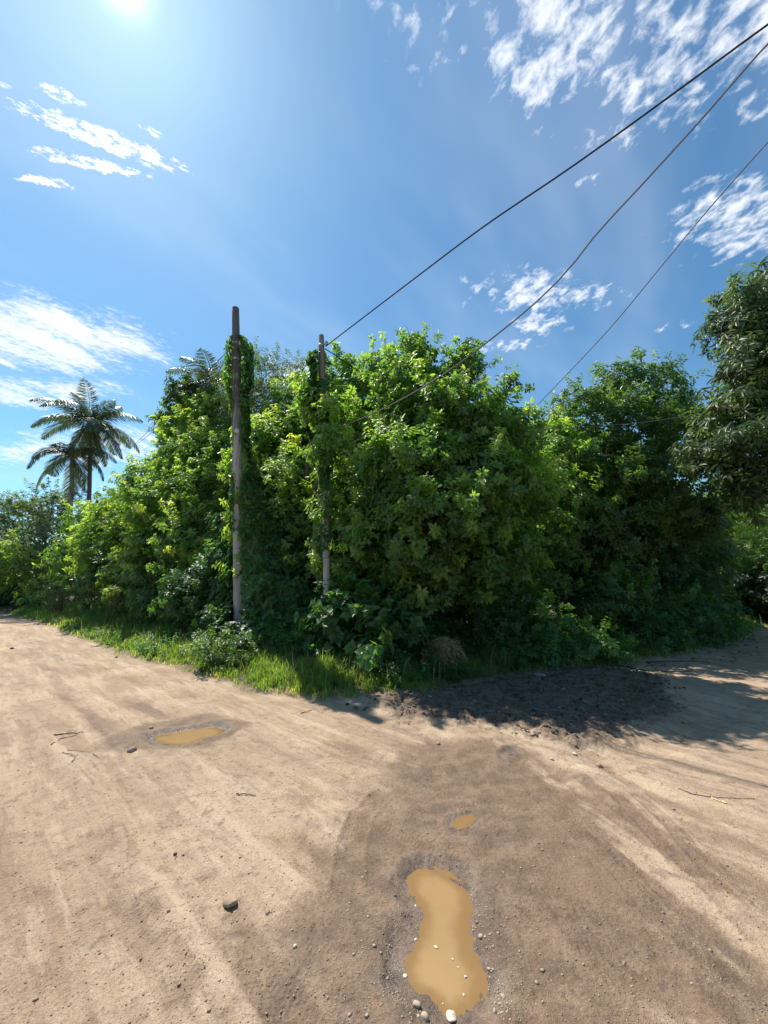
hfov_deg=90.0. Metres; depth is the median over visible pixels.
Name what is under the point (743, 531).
broadleaf tree
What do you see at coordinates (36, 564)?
distant woods
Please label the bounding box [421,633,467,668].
brush pile
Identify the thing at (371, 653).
shrub
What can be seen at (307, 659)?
dry stalks
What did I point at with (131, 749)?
stone
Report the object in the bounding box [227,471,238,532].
climbing vine
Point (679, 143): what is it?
power line
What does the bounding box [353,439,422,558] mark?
vine curtain
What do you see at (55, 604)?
shrub
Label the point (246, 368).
climbing vine
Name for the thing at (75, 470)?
coconut palm
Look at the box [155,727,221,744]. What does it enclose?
puddle water
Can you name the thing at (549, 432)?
broadleaf tree
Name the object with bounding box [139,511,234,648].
shrub
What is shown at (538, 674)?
flat stone
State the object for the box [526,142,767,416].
power line
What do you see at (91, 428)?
coconut palm
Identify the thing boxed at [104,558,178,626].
shrub
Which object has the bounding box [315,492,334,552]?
climbing vine
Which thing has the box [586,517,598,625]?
tree trunk
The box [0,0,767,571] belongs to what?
sky
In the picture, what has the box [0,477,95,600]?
broadleaf tree
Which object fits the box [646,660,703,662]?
fallen branch
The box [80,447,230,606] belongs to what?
broadleaf tree
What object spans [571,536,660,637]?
shrub
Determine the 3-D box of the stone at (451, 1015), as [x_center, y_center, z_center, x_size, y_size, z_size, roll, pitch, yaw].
[0.255,1.908,1.453,0.039,0.022,0.046,0,-10,0]
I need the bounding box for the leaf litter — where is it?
[355,633,766,738]
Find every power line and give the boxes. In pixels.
[134,353,225,444]
[137,370,221,443]
[325,348,366,376]
[326,23,767,345]
[327,43,767,430]
[513,401,767,429]
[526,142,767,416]
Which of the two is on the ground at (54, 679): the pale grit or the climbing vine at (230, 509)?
the pale grit
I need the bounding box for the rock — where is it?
[222,894,237,907]
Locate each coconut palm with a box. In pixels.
[26,442,116,603]
[29,378,142,599]
[163,347,230,490]
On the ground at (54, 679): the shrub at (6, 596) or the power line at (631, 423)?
the shrub at (6, 596)
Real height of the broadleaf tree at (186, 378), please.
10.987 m
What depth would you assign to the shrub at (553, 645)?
7.21 m
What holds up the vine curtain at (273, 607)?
on the ground at (54, 679)
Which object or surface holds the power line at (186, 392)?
attached to the utility pole at (237, 604)
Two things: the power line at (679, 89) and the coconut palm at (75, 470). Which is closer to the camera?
the power line at (679, 89)
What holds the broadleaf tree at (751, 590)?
on the ground at (54, 679)
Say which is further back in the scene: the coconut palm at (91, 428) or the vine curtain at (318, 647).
the coconut palm at (91, 428)
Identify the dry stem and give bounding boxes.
[678,788,751,798]
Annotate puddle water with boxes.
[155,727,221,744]
[401,866,488,1016]
[450,814,475,828]
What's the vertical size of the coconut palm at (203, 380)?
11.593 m
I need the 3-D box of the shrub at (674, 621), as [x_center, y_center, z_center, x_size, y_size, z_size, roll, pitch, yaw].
[7.620,2.503,9.896,5.409,1.847,2.114,5,-11,-27]
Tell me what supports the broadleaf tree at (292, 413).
on the ground at (54, 679)
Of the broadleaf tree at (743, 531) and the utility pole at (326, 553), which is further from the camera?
the broadleaf tree at (743, 531)
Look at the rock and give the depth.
1.94 m
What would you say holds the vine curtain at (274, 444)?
hanging from the broadleaf tree at (303, 528)
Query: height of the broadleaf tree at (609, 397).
9.275 m
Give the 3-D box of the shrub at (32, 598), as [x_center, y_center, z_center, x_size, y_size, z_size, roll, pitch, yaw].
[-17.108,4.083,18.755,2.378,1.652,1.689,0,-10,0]
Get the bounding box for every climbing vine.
[221,334,241,411]
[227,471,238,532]
[230,333,260,623]
[297,348,325,413]
[313,377,332,492]
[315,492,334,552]
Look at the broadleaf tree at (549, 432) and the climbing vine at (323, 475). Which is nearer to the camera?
the climbing vine at (323, 475)
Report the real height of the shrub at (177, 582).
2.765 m
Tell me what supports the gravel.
on the ground at (54, 679)
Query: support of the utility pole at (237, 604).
on the ground at (54, 679)
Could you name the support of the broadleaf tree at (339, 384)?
on the ground at (54, 679)
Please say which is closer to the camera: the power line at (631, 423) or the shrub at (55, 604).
the power line at (631, 423)
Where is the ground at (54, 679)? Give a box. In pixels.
[0,587,767,1023]
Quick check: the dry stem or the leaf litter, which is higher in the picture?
the leaf litter
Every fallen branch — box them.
[630,667,689,671]
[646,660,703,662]
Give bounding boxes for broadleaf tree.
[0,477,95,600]
[0,526,44,592]
[32,497,121,613]
[62,381,258,617]
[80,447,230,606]
[144,364,219,445]
[206,336,325,429]
[210,401,368,596]
[211,370,413,597]
[292,331,408,482]
[328,321,577,634]
[373,398,592,620]
[506,400,648,602]
[533,346,746,600]
[558,434,745,610]
[687,473,767,573]
[721,540,767,620]
[730,487,767,546]
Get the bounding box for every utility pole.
[232,306,245,634]
[318,334,330,598]
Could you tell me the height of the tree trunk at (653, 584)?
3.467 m
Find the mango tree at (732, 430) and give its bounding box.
[667,254,767,532]
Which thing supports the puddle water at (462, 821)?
on the ground at (54, 679)
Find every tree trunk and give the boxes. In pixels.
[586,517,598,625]
[631,518,656,616]
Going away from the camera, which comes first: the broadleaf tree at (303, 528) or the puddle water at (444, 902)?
the puddle water at (444, 902)
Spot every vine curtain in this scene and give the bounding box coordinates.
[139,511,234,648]
[233,467,318,658]
[250,425,306,519]
[303,573,451,662]
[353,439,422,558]
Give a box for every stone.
[127,746,136,752]
[413,1000,420,1008]
[420,1011,428,1021]
[446,1010,456,1021]
[533,672,545,676]
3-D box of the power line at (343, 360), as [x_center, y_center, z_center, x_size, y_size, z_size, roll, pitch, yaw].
[-0.490,-3.638,10.269,0.080,0.470,3.551,-6,-12,28]
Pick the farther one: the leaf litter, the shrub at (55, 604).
the shrub at (55, 604)
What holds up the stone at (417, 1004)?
on the ground at (54, 679)
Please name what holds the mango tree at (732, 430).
on the ground at (54, 679)
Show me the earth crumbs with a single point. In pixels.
(378, 915)
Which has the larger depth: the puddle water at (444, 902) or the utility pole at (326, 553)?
the utility pole at (326, 553)
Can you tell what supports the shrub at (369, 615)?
on the ground at (54, 679)
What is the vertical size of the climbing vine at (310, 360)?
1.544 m
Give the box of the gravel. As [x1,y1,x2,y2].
[333,869,536,1023]
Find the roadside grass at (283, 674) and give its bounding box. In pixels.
[10,599,767,699]
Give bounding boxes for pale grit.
[2,696,767,1020]
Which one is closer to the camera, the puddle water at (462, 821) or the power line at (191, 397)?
the puddle water at (462, 821)
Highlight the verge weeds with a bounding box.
[23,597,758,687]
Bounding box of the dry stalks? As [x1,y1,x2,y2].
[19,602,762,689]
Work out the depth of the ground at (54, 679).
2.43 m
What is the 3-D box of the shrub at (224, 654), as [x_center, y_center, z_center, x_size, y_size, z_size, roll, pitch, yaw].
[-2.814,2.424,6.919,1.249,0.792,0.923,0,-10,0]
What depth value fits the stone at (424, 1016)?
1.43 m
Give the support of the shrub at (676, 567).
on the ground at (54, 679)
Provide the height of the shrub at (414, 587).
2.815 m
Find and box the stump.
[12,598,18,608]
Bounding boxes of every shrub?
[0,560,67,604]
[11,578,51,608]
[38,570,82,613]
[52,522,222,610]
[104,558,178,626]
[147,531,232,629]
[189,623,263,668]
[294,573,426,666]
[299,545,485,621]
[345,626,393,675]
[399,585,546,651]
[462,552,556,628]
[510,599,638,669]
[536,527,748,625]
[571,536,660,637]
[610,573,759,655]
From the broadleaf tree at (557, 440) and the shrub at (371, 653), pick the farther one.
the broadleaf tree at (557, 440)
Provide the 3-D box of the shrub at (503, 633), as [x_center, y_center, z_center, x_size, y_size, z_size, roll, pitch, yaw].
[1.582,2.127,8.004,3.570,1.713,2.573,0,-10,0]
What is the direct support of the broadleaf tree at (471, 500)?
on the ground at (54, 679)
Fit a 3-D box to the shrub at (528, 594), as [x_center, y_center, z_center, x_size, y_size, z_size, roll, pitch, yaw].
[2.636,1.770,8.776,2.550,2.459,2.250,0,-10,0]
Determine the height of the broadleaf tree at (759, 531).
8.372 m
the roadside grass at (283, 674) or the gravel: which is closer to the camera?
the gravel
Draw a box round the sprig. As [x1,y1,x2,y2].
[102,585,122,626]
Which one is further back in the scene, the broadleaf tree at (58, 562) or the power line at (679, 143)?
the broadleaf tree at (58, 562)
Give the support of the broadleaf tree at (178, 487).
on the ground at (54, 679)
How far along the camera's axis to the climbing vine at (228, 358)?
9.63 m
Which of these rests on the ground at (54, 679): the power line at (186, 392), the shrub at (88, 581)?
the shrub at (88, 581)
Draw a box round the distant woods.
[9,540,75,591]
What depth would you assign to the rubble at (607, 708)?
4.92 m
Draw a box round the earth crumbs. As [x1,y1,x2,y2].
[0,677,767,1023]
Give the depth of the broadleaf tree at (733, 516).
12.96 m
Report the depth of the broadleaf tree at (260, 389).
14.72 m
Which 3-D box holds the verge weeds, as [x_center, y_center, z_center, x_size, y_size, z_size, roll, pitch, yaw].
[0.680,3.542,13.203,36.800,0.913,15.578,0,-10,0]
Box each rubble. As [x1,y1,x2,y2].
[362,664,684,755]

